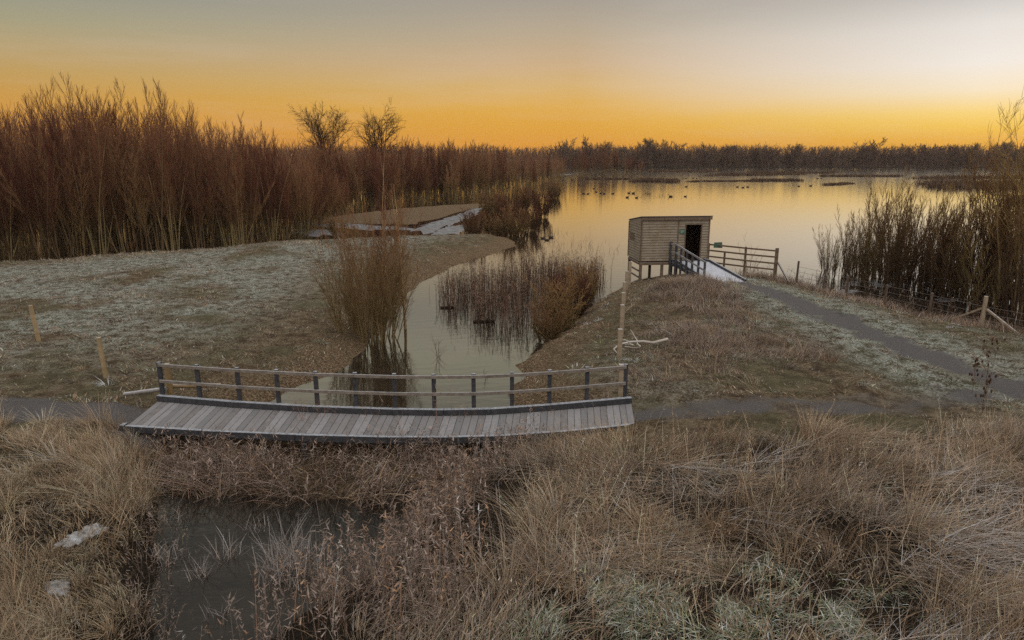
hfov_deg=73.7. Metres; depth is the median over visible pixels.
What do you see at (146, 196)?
bare willow
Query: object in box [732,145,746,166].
tree
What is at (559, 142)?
tree
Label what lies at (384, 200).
sapling
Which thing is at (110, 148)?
bare willow
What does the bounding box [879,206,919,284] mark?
willow bush
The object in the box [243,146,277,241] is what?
bare willow
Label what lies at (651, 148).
tree
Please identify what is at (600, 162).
bare willow
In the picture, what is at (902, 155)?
tree
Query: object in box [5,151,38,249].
bare willow
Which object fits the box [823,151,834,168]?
tree
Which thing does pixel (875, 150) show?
tree
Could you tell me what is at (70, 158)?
bare willow
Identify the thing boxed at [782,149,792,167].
tree
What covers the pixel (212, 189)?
bare willow
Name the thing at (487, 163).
bare willow
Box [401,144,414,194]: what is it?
bare willow
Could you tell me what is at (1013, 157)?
tree
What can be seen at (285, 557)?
reed tuft
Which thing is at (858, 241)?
willow bush
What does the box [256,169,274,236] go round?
bare willow
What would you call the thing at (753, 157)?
tree
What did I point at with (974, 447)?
dry grass
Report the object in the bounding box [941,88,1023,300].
willow sapling
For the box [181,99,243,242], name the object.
bare willow
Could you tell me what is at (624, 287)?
fence post
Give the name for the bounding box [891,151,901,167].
tree
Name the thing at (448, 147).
bare willow
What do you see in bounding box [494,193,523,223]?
shrub
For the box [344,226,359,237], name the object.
shrub
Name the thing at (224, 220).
bare willow
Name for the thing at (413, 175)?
bare willow
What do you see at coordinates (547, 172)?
bare willow
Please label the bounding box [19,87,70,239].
bare willow
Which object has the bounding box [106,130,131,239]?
bare willow
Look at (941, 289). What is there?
willow bush
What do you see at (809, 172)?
reed vegetation
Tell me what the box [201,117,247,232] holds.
bare willow
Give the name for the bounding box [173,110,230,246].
bare willow
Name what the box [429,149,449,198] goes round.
bare willow
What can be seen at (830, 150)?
tree
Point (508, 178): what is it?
bare willow
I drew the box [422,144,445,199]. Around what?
bare willow
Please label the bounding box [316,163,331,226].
bare willow
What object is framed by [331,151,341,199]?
bare willow
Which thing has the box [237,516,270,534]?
reed tuft
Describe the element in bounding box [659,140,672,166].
tree
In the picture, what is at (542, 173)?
bare willow
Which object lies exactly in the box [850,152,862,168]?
tree
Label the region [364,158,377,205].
bare willow
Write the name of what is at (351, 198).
bare willow
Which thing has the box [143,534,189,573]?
reed tuft
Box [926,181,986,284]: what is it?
willow bush
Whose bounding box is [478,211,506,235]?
shrub
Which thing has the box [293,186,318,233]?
bare willow
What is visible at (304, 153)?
woods
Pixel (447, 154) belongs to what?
bare willow
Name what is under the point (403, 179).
bare willow
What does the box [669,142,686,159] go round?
tree
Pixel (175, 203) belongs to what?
bare willow
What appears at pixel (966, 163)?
tree
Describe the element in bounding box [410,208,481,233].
ice
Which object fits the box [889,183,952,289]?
willow bush
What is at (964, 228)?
willow bush
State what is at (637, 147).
tree
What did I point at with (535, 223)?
shrub
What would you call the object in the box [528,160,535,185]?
bare willow
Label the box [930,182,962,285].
willow bush
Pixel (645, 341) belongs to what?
driftwood
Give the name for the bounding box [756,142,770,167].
tree
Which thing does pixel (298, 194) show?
bare willow
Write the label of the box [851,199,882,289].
willow bush
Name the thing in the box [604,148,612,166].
tree
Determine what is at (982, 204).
willow bush
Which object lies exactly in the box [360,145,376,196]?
bare willow
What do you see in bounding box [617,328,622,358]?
fence post
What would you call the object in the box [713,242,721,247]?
notice board
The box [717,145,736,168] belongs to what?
tree
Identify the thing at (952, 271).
willow bush
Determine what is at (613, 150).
bare willow
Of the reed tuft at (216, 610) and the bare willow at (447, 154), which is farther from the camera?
the bare willow at (447, 154)
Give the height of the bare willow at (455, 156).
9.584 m
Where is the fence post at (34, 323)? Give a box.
[28,305,40,340]
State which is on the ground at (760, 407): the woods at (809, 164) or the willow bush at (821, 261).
the woods at (809, 164)
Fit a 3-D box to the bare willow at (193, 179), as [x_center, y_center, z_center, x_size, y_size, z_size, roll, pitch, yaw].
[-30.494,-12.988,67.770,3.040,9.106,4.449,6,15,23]
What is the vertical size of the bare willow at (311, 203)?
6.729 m
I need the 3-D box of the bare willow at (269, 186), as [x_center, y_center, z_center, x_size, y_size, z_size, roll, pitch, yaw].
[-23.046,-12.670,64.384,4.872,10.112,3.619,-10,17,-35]
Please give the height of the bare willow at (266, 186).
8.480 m
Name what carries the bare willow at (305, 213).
on the water
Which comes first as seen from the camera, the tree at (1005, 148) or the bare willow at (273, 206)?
the bare willow at (273, 206)
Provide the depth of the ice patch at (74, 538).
12.71 m
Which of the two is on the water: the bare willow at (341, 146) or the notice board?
the bare willow at (341, 146)
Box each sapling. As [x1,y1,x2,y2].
[363,123,407,302]
[383,172,413,328]
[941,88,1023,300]
[965,147,1023,301]
[970,143,1023,307]
[975,150,1023,312]
[981,98,1023,314]
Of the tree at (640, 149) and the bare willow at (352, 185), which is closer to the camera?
the bare willow at (352, 185)
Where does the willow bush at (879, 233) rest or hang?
in the water
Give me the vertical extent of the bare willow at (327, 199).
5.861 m
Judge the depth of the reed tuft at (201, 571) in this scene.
12.65 m
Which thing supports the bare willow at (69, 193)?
on the water
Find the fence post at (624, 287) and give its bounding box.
[622,282,626,303]
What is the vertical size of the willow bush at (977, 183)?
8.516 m
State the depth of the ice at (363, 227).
73.85 m
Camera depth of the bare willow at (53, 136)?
52.65 m
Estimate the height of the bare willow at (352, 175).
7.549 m
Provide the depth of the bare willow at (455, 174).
116.19 m
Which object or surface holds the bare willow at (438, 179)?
on the water
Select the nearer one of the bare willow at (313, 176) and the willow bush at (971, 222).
the willow bush at (971, 222)
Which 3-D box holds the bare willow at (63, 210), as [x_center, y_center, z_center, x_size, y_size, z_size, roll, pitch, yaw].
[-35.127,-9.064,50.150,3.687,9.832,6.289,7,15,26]
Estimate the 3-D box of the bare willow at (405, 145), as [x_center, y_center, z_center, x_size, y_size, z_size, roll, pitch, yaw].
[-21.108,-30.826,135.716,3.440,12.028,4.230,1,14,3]
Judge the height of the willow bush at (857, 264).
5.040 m
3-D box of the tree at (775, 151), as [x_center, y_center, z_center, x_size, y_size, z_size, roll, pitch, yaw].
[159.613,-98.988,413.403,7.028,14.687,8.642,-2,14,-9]
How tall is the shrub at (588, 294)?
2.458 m
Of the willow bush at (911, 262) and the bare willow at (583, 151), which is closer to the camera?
the willow bush at (911, 262)
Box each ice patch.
[42,579,70,596]
[54,523,108,548]
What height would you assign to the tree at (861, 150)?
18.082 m
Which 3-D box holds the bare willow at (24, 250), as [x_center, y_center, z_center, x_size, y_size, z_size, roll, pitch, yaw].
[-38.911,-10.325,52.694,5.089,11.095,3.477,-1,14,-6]
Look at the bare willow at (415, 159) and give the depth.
116.42 m
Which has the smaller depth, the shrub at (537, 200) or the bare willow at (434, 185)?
the shrub at (537, 200)
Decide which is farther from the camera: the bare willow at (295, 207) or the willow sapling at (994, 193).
the bare willow at (295, 207)
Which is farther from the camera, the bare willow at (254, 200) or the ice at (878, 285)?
the bare willow at (254, 200)
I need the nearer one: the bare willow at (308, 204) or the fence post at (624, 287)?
the fence post at (624, 287)
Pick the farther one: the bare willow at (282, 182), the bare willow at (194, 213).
the bare willow at (282, 182)
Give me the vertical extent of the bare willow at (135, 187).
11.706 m
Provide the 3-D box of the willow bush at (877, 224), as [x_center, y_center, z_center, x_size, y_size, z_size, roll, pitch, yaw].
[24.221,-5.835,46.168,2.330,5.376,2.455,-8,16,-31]
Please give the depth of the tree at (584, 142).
408.89 m
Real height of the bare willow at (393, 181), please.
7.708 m
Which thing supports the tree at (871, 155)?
on the ground at (760, 407)
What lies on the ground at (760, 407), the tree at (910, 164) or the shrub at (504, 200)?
the tree at (910, 164)
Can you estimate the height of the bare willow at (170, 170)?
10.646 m
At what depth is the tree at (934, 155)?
417.24 m
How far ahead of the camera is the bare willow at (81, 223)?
51.80 m
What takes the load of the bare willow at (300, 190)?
on the water
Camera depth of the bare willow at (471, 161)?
122.03 m
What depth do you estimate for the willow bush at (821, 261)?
45.80 m
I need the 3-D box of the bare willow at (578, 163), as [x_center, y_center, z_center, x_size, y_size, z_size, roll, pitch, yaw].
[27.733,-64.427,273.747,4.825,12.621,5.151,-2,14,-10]
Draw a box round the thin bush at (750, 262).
[738,230,761,273]
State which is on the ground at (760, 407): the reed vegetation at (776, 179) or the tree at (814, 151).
the tree at (814, 151)
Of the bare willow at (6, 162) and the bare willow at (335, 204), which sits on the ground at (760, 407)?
the bare willow at (335, 204)
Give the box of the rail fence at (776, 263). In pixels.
[708,243,788,282]
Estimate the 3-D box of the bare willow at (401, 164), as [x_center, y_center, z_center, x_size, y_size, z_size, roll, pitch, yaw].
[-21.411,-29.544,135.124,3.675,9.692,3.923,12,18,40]
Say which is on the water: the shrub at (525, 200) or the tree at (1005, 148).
the shrub at (525, 200)
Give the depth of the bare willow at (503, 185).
150.25 m
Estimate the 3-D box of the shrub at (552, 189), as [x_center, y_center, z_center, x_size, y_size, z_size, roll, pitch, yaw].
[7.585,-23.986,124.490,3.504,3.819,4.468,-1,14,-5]
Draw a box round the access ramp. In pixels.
[668,241,746,282]
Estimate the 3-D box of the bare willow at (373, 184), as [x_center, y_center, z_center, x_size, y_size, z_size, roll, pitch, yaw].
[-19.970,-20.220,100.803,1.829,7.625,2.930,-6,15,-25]
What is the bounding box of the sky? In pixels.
[0,0,1023,156]
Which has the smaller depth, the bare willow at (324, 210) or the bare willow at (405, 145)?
the bare willow at (324, 210)
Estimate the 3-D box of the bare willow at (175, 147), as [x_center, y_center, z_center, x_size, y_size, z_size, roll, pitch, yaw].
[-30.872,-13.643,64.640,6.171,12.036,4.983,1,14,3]
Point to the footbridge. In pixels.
(199, 411)
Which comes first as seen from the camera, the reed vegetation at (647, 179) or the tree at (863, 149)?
the reed vegetation at (647, 179)
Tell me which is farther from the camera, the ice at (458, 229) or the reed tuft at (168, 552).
the ice at (458, 229)
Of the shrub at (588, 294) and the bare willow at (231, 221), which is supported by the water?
the bare willow at (231, 221)
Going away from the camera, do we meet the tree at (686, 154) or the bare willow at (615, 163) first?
the bare willow at (615, 163)
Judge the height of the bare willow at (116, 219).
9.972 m
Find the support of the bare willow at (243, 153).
on the water
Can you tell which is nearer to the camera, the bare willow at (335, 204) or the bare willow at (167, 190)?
the bare willow at (167, 190)
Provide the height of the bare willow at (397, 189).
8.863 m
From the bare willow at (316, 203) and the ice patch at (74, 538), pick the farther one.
the bare willow at (316, 203)
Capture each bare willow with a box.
[0,101,77,254]
[0,105,64,259]
[0,108,58,258]
[0,123,44,253]
[0,129,81,257]
[0,136,43,260]
[0,138,45,260]
[0,142,50,257]
[0,183,17,257]
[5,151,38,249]
[12,85,62,249]
[17,119,70,241]
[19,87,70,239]
[19,140,87,254]
[25,130,92,255]
[26,104,90,249]
[34,77,76,252]
[35,126,132,250]
[41,139,77,244]
[46,104,85,243]
[48,84,114,246]
[53,71,123,244]
[54,93,133,245]
[58,128,127,253]
[60,87,130,254]
[68,76,134,241]
[75,84,148,250]
[84,118,178,250]
[102,93,173,243]
[103,107,153,250]
[106,91,165,243]
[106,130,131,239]
[114,79,164,231]
[120,138,169,246]
[122,97,175,243]
[126,96,198,249]
[126,122,188,246]
[127,150,148,237]
[131,77,180,250]
[138,127,182,238]
[150,113,205,236]
[154,99,206,228]
[159,137,191,241]
[163,144,218,247]
[165,107,221,237]
[165,116,223,244]
[171,154,226,243]
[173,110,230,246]
[180,126,228,237]
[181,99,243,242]
[191,146,224,233]
[195,153,235,242]
[198,139,238,245]
[198,151,226,231]
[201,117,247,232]
[211,110,276,239]
[213,144,274,244]
[216,125,262,244]
[224,137,261,237]
[237,130,280,235]
[237,144,265,231]
[242,156,278,231]
[243,133,293,238]
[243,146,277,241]
[248,130,296,240]
[255,153,291,235]
[256,148,288,232]
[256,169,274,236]
[261,157,289,224]
[276,152,304,234]
[278,183,300,238]
[281,162,302,224]
[283,159,298,231]
[284,165,315,233]
[286,157,326,234]
[287,162,312,231]
[287,173,308,232]
[293,152,320,224]
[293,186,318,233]
[295,167,318,230]
[301,171,324,230]
[305,155,331,223]
[313,139,333,209]
[313,170,331,227]
[315,164,331,220]
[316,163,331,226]
[317,134,336,158]
[319,179,329,223]
[327,181,339,215]
[331,142,353,169]
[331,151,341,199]
[333,156,349,209]
[338,153,356,205]
[345,157,361,208]
[345,160,361,206]
[355,146,375,204]
[359,143,384,206]
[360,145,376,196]
[363,163,375,205]
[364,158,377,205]
[369,158,381,207]
[378,153,388,204]
[384,142,409,206]
[384,148,400,199]
[384,159,402,205]
[386,149,405,199]
[393,156,411,203]
[396,141,425,203]
[397,135,414,188]
[399,148,407,193]
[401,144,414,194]
[406,138,430,200]
[410,150,433,202]
[410,153,419,200]
[413,153,430,200]
[413,157,427,203]
[420,142,438,193]
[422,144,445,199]
[423,157,438,200]
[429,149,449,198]
[435,155,445,198]
[436,138,462,196]
[436,140,452,198]
[439,151,450,192]
[440,139,456,198]
[440,155,456,199]
[443,145,462,198]
[443,158,461,201]
[458,139,482,198]
[460,154,474,198]
[460,155,471,197]
[473,138,491,195]
[477,144,492,195]
[482,152,496,194]
[483,146,496,188]
[487,164,496,190]
[490,147,506,190]
[492,148,507,187]
[497,151,508,190]
[504,167,511,190]
[517,159,524,186]
[522,148,530,169]
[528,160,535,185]
[530,166,536,187]
[540,162,545,181]
[545,158,551,179]
[570,154,577,175]
[576,144,585,174]
[581,149,587,172]
[594,141,603,174]
[611,146,622,169]
[612,152,618,173]
[630,156,636,172]
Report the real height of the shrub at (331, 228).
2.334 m
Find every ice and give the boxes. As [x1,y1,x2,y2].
[290,229,334,236]
[312,222,425,230]
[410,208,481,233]
[430,224,463,234]
[831,289,862,294]
[841,280,916,287]
[936,297,969,301]
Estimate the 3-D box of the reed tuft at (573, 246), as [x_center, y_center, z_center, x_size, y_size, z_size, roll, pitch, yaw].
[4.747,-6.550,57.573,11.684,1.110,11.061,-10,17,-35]
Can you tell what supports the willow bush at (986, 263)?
in the water
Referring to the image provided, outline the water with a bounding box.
[0,168,1023,639]
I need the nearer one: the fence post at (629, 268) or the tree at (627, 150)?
the fence post at (629, 268)
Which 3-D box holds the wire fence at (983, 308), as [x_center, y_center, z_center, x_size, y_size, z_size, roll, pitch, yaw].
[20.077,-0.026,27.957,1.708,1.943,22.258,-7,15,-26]
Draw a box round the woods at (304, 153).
[0,91,568,246]
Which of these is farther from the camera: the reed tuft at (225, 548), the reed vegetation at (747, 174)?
the reed vegetation at (747, 174)
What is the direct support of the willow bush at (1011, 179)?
in the water
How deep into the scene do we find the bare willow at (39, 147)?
55.61 m
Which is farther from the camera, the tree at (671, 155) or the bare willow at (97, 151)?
the tree at (671, 155)
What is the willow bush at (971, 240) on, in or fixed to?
in the water
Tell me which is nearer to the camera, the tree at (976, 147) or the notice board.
the notice board
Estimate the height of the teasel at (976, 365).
1.277 m
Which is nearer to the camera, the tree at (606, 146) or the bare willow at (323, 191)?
the bare willow at (323, 191)
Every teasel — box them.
[969,357,983,392]
[975,374,996,412]
[981,332,1005,379]
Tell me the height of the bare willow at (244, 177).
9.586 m
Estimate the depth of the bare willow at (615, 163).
283.73 m
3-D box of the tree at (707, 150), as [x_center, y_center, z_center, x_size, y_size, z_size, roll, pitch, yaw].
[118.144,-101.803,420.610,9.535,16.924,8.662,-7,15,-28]
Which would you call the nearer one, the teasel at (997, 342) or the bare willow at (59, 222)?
the teasel at (997, 342)
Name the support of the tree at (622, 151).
on the ground at (760, 407)
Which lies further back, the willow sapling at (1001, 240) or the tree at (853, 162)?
the tree at (853, 162)
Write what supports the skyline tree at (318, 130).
on the water
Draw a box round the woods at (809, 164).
[217,141,1023,167]
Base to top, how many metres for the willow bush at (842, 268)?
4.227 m
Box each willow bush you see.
[812,224,839,270]
[816,227,844,277]
[830,214,872,275]
[835,204,880,279]
[842,209,884,287]
[842,215,873,270]
[850,209,883,275]
[851,191,906,274]
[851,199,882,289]
[853,192,893,266]
[861,178,924,282]
[866,166,919,277]
[868,181,917,291]
[870,184,925,276]
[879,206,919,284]
[884,196,947,288]
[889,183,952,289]
[895,187,951,270]
[901,199,968,296]
[903,199,960,283]
[907,202,980,299]
[911,203,961,257]
[914,210,976,291]
[919,193,975,301]
[923,197,979,294]
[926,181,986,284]
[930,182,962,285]
[932,205,980,297]
[950,180,1016,304]
[950,189,1013,288]
[951,194,987,279]
[952,192,1009,293]
[957,201,1023,313]
[959,158,1016,292]
[959,179,1022,306]
[966,161,1023,308]
[982,171,1023,318]
[986,186,1023,309]
[999,167,1014,300]
[1000,158,1022,276]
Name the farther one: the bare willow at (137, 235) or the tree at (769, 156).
the tree at (769, 156)
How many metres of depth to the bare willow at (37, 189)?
51.14 m
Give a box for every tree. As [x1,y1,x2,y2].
[286,102,359,157]
[351,97,405,155]
[549,145,559,163]
[558,141,570,164]
[560,137,577,168]
[581,134,596,158]
[586,147,592,162]
[594,141,613,167]
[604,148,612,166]
[615,146,626,168]
[624,146,634,162]
[627,146,642,168]
[630,142,645,167]
[639,138,659,161]
[639,138,660,166]
[652,146,666,166]
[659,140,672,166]
[664,150,678,164]
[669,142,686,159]
[682,149,695,168]
[684,151,693,168]
[696,152,710,168]
[697,143,709,166]
[703,145,726,168]
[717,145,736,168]
[724,145,736,166]
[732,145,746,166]
[744,147,759,166]
[751,148,764,166]
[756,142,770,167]
[762,147,774,168]
[770,145,780,166]
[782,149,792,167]
[785,143,803,167]
[802,152,811,168]
[809,145,822,166]
[820,156,826,168]
[822,146,838,166]
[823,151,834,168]
[830,149,841,165]
[837,147,858,168]
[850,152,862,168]
[853,138,872,164]
[853,145,871,167]
[867,143,879,165]
[868,137,889,166]
[882,149,898,165]
[883,150,894,167]
[891,142,910,167]
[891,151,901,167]
[903,150,913,168]
[904,145,918,167]
[914,143,935,168]
[927,144,942,166]
[929,145,945,161]
[945,144,966,167]
[949,145,967,166]
[960,150,973,167]
[961,143,982,168]
[969,151,987,168]
[993,141,1014,162]
[993,141,1015,159]
[1005,148,1019,167]
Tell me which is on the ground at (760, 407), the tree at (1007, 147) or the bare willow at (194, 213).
the tree at (1007, 147)
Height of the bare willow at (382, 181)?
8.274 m
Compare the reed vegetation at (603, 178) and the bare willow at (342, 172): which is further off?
the reed vegetation at (603, 178)
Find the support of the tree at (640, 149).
on the ground at (760, 407)
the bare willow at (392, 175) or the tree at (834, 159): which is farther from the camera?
the tree at (834, 159)
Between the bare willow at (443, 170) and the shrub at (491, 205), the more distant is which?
the bare willow at (443, 170)
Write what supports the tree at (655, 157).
on the ground at (760, 407)
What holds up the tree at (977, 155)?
on the ground at (760, 407)
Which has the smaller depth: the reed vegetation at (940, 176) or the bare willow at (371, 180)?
the bare willow at (371, 180)
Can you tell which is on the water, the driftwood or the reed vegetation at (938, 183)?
the reed vegetation at (938, 183)
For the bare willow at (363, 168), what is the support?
on the water
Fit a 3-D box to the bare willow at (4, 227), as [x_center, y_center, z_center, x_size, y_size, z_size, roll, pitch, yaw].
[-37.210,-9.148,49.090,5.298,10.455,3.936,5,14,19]
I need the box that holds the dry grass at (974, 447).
[0,389,1023,639]
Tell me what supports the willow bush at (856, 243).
in the water
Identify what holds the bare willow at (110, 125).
on the water
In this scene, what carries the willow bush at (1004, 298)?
in the water
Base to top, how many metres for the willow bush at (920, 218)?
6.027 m
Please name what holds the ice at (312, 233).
on the water
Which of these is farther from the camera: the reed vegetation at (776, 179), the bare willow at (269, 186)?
the reed vegetation at (776, 179)
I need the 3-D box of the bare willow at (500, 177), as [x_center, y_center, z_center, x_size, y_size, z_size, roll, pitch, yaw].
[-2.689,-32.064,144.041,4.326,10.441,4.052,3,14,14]
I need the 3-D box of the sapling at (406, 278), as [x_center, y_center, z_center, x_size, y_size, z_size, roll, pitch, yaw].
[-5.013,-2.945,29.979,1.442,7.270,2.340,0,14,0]
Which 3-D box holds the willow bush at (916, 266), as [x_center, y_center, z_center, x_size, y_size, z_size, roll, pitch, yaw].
[23.128,-3.930,37.797,2.776,5.621,2.634,-12,18,-41]
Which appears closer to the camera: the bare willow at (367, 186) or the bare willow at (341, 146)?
the bare willow at (367, 186)
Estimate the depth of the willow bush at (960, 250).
37.29 m
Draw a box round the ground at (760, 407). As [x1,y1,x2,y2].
[0,157,1023,639]
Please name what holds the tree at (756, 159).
on the ground at (760, 407)
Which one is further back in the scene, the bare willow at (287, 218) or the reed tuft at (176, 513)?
the bare willow at (287, 218)
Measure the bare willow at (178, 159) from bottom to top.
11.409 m
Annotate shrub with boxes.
[308,190,424,345]
[323,213,348,235]
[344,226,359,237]
[458,207,487,233]
[474,185,513,217]
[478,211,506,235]
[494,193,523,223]
[502,204,536,235]
[513,183,531,209]
[513,202,544,230]
[522,271,590,331]
[524,298,577,342]
[530,189,555,216]
[544,178,562,197]
[548,270,599,316]
[561,256,600,300]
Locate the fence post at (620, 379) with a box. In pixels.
[617,364,623,396]
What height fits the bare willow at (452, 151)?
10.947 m
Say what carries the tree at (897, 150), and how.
on the ground at (760, 407)
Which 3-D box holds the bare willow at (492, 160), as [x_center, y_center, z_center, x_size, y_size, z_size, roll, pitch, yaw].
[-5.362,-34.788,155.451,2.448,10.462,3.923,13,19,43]
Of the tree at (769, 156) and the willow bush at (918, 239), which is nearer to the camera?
the willow bush at (918, 239)
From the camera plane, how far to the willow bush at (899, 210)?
42.87 m
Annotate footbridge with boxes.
[119,361,634,460]
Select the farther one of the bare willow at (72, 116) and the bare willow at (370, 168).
the bare willow at (370, 168)
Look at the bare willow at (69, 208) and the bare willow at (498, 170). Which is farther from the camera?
the bare willow at (498, 170)
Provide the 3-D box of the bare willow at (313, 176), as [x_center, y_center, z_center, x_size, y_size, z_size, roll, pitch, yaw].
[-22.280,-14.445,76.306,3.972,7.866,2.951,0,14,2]
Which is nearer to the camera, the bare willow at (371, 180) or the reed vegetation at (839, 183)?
the bare willow at (371, 180)
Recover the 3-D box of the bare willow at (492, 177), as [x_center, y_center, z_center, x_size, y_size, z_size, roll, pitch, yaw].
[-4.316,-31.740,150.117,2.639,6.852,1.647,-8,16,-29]
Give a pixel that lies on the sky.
(514, 73)
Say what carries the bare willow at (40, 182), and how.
on the water
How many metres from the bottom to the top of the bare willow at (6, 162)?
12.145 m
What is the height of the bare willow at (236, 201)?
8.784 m
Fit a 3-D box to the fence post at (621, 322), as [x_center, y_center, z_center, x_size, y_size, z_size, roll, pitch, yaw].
[4.244,0.200,26.426,0.150,1.617,0.150,0,14,0]
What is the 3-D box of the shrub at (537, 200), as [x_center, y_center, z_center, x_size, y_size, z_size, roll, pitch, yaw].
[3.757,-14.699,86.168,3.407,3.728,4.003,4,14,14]
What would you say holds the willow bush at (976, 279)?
in the water
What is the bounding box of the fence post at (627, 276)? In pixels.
[625,271,628,289]
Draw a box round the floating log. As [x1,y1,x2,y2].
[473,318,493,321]
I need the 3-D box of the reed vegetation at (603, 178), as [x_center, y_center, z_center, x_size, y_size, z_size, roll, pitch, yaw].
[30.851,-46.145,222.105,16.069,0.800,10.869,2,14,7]
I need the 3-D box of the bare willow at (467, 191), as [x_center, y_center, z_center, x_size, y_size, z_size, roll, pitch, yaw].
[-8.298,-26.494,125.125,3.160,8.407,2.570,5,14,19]
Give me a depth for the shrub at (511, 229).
65.91 m
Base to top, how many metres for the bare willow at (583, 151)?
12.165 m
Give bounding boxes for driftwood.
[613,329,667,352]
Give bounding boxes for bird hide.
[627,216,712,280]
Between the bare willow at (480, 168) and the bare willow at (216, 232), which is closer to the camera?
the bare willow at (216, 232)
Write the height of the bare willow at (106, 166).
13.243 m
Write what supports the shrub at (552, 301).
on the ground at (760, 407)
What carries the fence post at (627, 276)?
on the ground at (760, 407)
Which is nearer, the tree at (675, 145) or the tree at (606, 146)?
the tree at (606, 146)
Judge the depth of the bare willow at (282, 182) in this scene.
65.23 m
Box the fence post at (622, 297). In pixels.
[621,292,624,317]
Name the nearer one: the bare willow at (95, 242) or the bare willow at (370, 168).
the bare willow at (95, 242)
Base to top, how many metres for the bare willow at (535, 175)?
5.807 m
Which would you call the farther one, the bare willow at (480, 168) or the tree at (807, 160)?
the tree at (807, 160)
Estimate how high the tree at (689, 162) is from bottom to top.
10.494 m
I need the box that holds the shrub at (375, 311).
[308,190,424,345]
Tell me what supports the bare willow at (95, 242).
on the water
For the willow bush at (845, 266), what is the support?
in the water
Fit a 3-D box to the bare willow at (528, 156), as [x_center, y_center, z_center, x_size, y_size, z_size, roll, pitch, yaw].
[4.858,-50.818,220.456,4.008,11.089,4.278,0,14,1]
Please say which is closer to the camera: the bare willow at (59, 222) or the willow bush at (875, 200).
the willow bush at (875, 200)
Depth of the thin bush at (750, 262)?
42.17 m
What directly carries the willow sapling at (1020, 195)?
on the water
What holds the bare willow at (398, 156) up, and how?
on the water
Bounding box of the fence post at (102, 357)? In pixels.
[96,337,108,377]
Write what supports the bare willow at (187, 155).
on the water
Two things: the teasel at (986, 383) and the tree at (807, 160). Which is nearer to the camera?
the teasel at (986, 383)
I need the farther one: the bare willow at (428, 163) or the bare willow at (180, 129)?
the bare willow at (428, 163)
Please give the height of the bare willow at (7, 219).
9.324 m
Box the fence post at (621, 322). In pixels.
[619,304,624,333]
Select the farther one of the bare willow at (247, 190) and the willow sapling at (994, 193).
the bare willow at (247, 190)
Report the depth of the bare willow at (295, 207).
67.37 m
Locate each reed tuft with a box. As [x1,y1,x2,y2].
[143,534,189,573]
[162,502,190,522]
[175,553,218,582]
[199,593,243,621]
[202,529,266,564]
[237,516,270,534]
[246,509,340,601]
[516,234,621,256]
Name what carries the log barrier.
on the ground at (760, 407)
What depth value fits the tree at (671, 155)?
406.99 m
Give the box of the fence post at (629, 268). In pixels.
[628,262,631,284]
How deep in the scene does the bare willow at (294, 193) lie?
68.25 m
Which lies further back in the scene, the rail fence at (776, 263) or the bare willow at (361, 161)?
the bare willow at (361, 161)
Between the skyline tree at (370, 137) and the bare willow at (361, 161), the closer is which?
the bare willow at (361, 161)
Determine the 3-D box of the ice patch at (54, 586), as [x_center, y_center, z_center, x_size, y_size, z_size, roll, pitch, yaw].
[-7.452,4.396,11.168,0.381,0.114,0.639,-10,17,-34]
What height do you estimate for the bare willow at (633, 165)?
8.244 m
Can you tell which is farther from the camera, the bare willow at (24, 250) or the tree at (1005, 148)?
the tree at (1005, 148)
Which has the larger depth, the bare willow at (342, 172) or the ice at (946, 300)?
the bare willow at (342, 172)
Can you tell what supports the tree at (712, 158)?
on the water
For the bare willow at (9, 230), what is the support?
on the water
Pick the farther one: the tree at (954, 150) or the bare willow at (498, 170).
the tree at (954, 150)
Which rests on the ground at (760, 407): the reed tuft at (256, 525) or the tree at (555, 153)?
the tree at (555, 153)
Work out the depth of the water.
36.51 m
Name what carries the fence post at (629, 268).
on the ground at (760, 407)
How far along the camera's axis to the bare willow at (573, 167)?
254.75 m
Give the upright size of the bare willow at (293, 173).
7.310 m
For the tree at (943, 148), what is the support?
on the ground at (760, 407)
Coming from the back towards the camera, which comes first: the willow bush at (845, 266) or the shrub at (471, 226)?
the shrub at (471, 226)
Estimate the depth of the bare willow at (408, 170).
107.51 m
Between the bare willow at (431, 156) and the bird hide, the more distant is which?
the bare willow at (431, 156)
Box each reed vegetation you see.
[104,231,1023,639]
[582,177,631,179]
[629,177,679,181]
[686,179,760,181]
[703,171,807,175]
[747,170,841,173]
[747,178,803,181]
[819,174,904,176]
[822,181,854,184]
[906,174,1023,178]
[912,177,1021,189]
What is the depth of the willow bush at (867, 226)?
43.88 m
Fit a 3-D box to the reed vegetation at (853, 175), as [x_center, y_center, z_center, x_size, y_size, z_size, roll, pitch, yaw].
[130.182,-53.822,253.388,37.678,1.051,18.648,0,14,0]
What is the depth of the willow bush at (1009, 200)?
34.98 m
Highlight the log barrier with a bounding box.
[123,363,220,395]
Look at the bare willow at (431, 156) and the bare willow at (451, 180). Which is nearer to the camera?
the bare willow at (451, 180)
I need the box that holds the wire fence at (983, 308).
[795,261,1023,331]
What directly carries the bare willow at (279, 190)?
on the water
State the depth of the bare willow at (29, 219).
48.93 m
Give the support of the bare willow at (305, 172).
on the water

